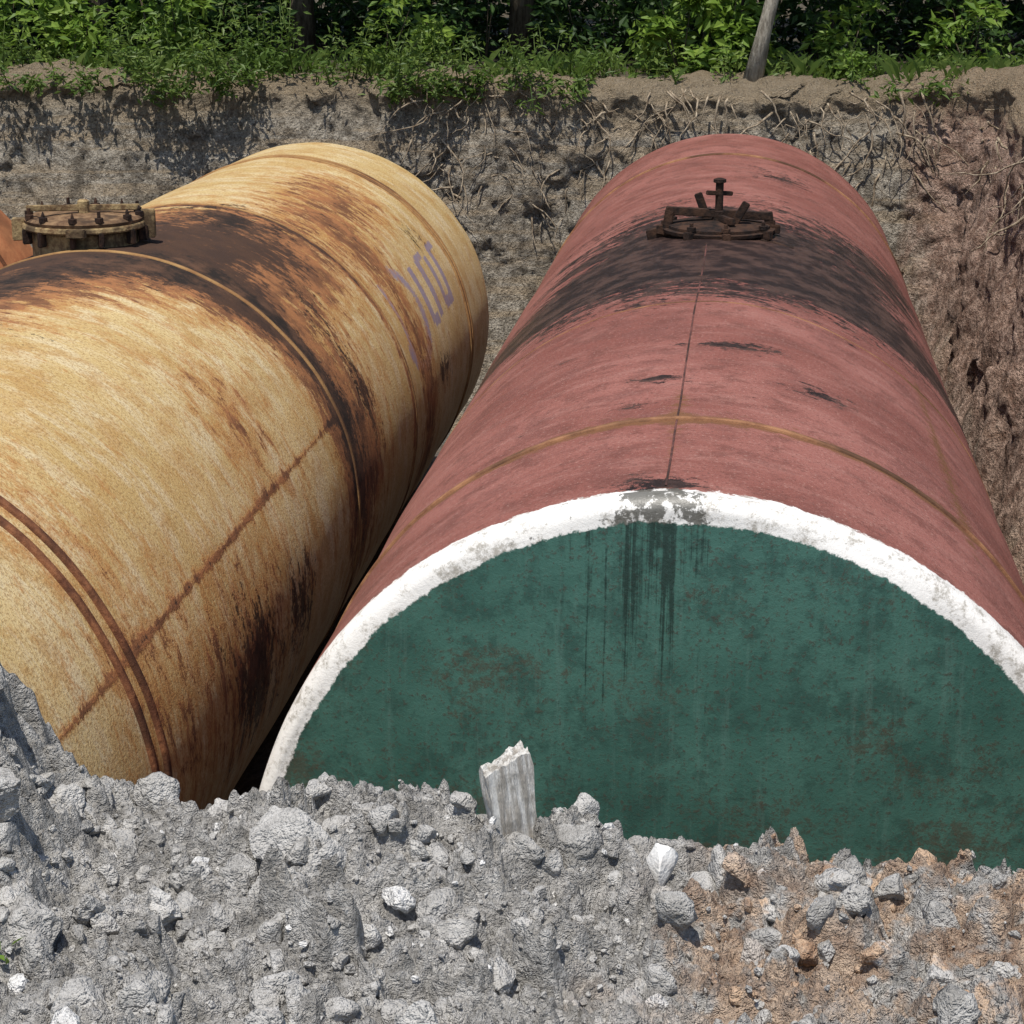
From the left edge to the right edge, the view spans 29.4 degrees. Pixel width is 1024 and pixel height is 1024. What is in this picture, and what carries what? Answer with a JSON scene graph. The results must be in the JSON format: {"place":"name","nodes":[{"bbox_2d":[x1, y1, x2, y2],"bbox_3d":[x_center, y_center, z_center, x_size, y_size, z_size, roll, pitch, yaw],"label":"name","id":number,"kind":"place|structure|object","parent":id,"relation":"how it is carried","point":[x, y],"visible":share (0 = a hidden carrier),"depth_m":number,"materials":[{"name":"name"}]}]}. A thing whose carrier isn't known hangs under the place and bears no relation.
{"place":"outdoors","nodes":[
{"label":"outdoors","id":0,"kind":"place"},
{"bbox_2d":[227,432,450,799],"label":"pit floor","id":1,"kind":"structure","parent":0,"point":[252,775],"depth_m":12.83,"materials":[{"name":"soil"}]},
{"bbox_2d":[0,210,32,267],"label":"rusty tank","id":2,"kind":"object","parent":1,"relation":"on","point":[12,251],"visible":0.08,"depth_m":17.23,"materials":[{"name":"orange metal"}]},
{"bbox_2d":[0,142,488,809],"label":"yellow tank","id":3,"kind":"object","parent":1,"relation":"on","point":[234,396],"visible":0.91,"depth_m":10.24,"materials":[{"name":"metal"}]},
{"bbox_2d":[0,59,1023,584],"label":"pit wall","id":4,"kind":"structure","parent":1,"relation":"on","point":[116,143],"depth_m":19.92,"materials":[{"name":"soil"}]},
{"bbox_2d":[364,86,1023,256],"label":"roots","id":5,"kind":"object","parent":4,"relation":"hanging from","point":[672,95],"visible":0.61,"depth_m":19.67,"materials":[{"name":"brown plant"}]},
{"bbox_2d":[259,134,1023,873],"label":"red tank","id":6,"kind":"object","parent":1,"relation":"on","point":[697,534],"visible":0.84,"depth_m":6.92,"materials":[{"name":"metal"}]},
{"bbox_2d":[5,0,1023,79],"bbox_3d":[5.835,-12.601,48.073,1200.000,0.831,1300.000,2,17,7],"label":"ground","id":7,"kind":"structure","parent":0,"point":[802,6],"depth_m":25.44,"materials":[{"name":"green plant"}]},
{"bbox_2d":[0,0,138,68],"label":"shrub","id":8,"kind":"object","parent":7,"relation":"on","point":[75,36],"visible":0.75,"depth_m":21.75,"materials":[{"name":"green plant"}]},
{"bbox_2d":[88,0,114,56],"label":"tree","id":9,"kind":"object","parent":7,"relation":"on","point":[101,2],"visible":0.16,"depth_m":23.85,"materials":[{"name":"brown plant"}]},
{"bbox_2d":[114,0,227,69],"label":"shrub","id":10,"kind":"object","parent":7,"relation":"on","point":[135,17],"visible":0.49,"depth_m":21.62,"materials":[{"name":"green plant"}]},
{"bbox_2d":[287,0,316,57],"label":"tree","id":11,"kind":"object","parent":7,"relation":"on","point":[305,21],"visible":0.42,"depth_m":23.18,"materials":[{"name":"brown plant"}]},
{"bbox_2d":[359,0,461,71],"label":"shrub","id":12,"kind":"object","parent":7,"relation":"on","point":[447,32],"visible":0.64,"depth_m":21.15,"materials":[{"name":"green plant"}]},
{"bbox_2d":[0,663,1023,1023],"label":"rubble bank","id":13,"kind":"structure","parent":7,"relation":"on","point":[538,967],"depth_m":3.55,"materials":[{"name":"soil"}]},
{"bbox_2d":[0,936,24,963],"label":"seedling","id":14,"kind":"object","parent":13,"relation":"on","point":[2,957],"visible":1,"depth_m":3.27,"materials":[{"name":"green plant"}]},
{"bbox_2d":[479,740,536,838],"bbox_3d":[0.003,0.625,3.835,0.101,0.343,0.054,-13,16,-20],"label":"wooden stake","id":15,"kind":"object","parent":13,"relation":"on","point":[506,777],"visible":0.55,"depth_m":3.79,"materials":[{"name":"grey wood"}]},
{"bbox_2d":[0,702,1023,1023],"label":"rubble clods","id":16,"kind":"object","parent":13,"relation":"on","point":[142,990],"visible":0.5,"depth_m":3.55,"materials":[{"name":"stone"}]},
{"bbox_2d":[0,731,1023,1023],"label":"rubble stones","id":17,"kind":"object","parent":13,"relation":"on","point":[418,851],"visible":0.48,"depth_m":3.59,"materials":[{"name":"grey stone"}]},
{"bbox_2d":[0,666,1023,1023],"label":"boulders","id":18,"kind":"object","parent":13,"relation":"on","point":[998,998],"visible":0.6,"depth_m":3.52,"materials":[{"name":"stone"}]},
{"bbox_2d":[646,843,678,885],"bbox_3d":[0.287,0.684,3.780,0.057,0.107,0.072,15,23,41],"label":"white stone","id":19,"kind":"object","parent":13,"relation":"on","point":[662,860],"visible":0.84,"depth_m":3.75,"materials":[{"name":"white stone"}]},
{"bbox_2d":[0,0,1023,114],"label":"weeds","id":20,"kind":"object","parent":7,"relation":"on","point":[219,78],"visible":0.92,"depth_m":20.27,"materials":[{"name":"green plant"}]},
{"bbox_2d":[0,0,1023,68],"bbox_3d":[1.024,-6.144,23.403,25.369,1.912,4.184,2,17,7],"label":"forest undergrowth","id":21,"kind":"object","parent":7,"relation":"on","point":[809,16],"visible":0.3,"depth_m":22.84,"materials":[{"name":"green plant"}]},
{"bbox_2d":[0,43,1023,84],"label":"grass","id":22,"kind":"structure","parent":7,"relation":"on","point":[797,65],"depth_m":20.57,"materials":[{"name":"green plant"}]},
{"bbox_2d":[507,0,535,58],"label":"tree","id":23,"kind":"object","parent":7,"relation":"on","point":[519,15],"visible":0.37,"depth_m":23.25,"materials":[{"name":"brown plant"}]},
{"bbox_2d":[612,0,786,75],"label":"shrub","id":24,"kind":"object","parent":7,"relation":"on","point":[722,25],"visible":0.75,"depth_m":20.85,"materials":[{"name":"green plant"}]},
{"bbox_2d":[743,0,778,81],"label":"tree","id":25,"kind":"object","parent":7,"relation":"on","point":[755,66],"visible":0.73,"depth_m":20.01,"materials":[{"name":"grey plant"}]},
{"bbox_2d":[798,0,888,77],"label":"shrub","id":26,"kind":"object","parent":7,"relation":"on","point":[822,41],"visible":0.92,"depth_m":20.67,"materials":[{"name":"green plant"}]},
{"bbox_2d":[931,0,959,60],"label":"tree","id":27,"kind":"object","parent":7,"relation":"on","point":[940,9],"visible":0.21,"depth_m":22.67,"materials":[{"name":"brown plant"}]},
{"bbox_2d":[905,0,1018,65],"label":"shrub","id":28,"kind":"object","parent":7,"relation":"on","point":[950,31],"visible":0.78,"depth_m":20.82,"materials":[{"name":"green plant"}]}
]}

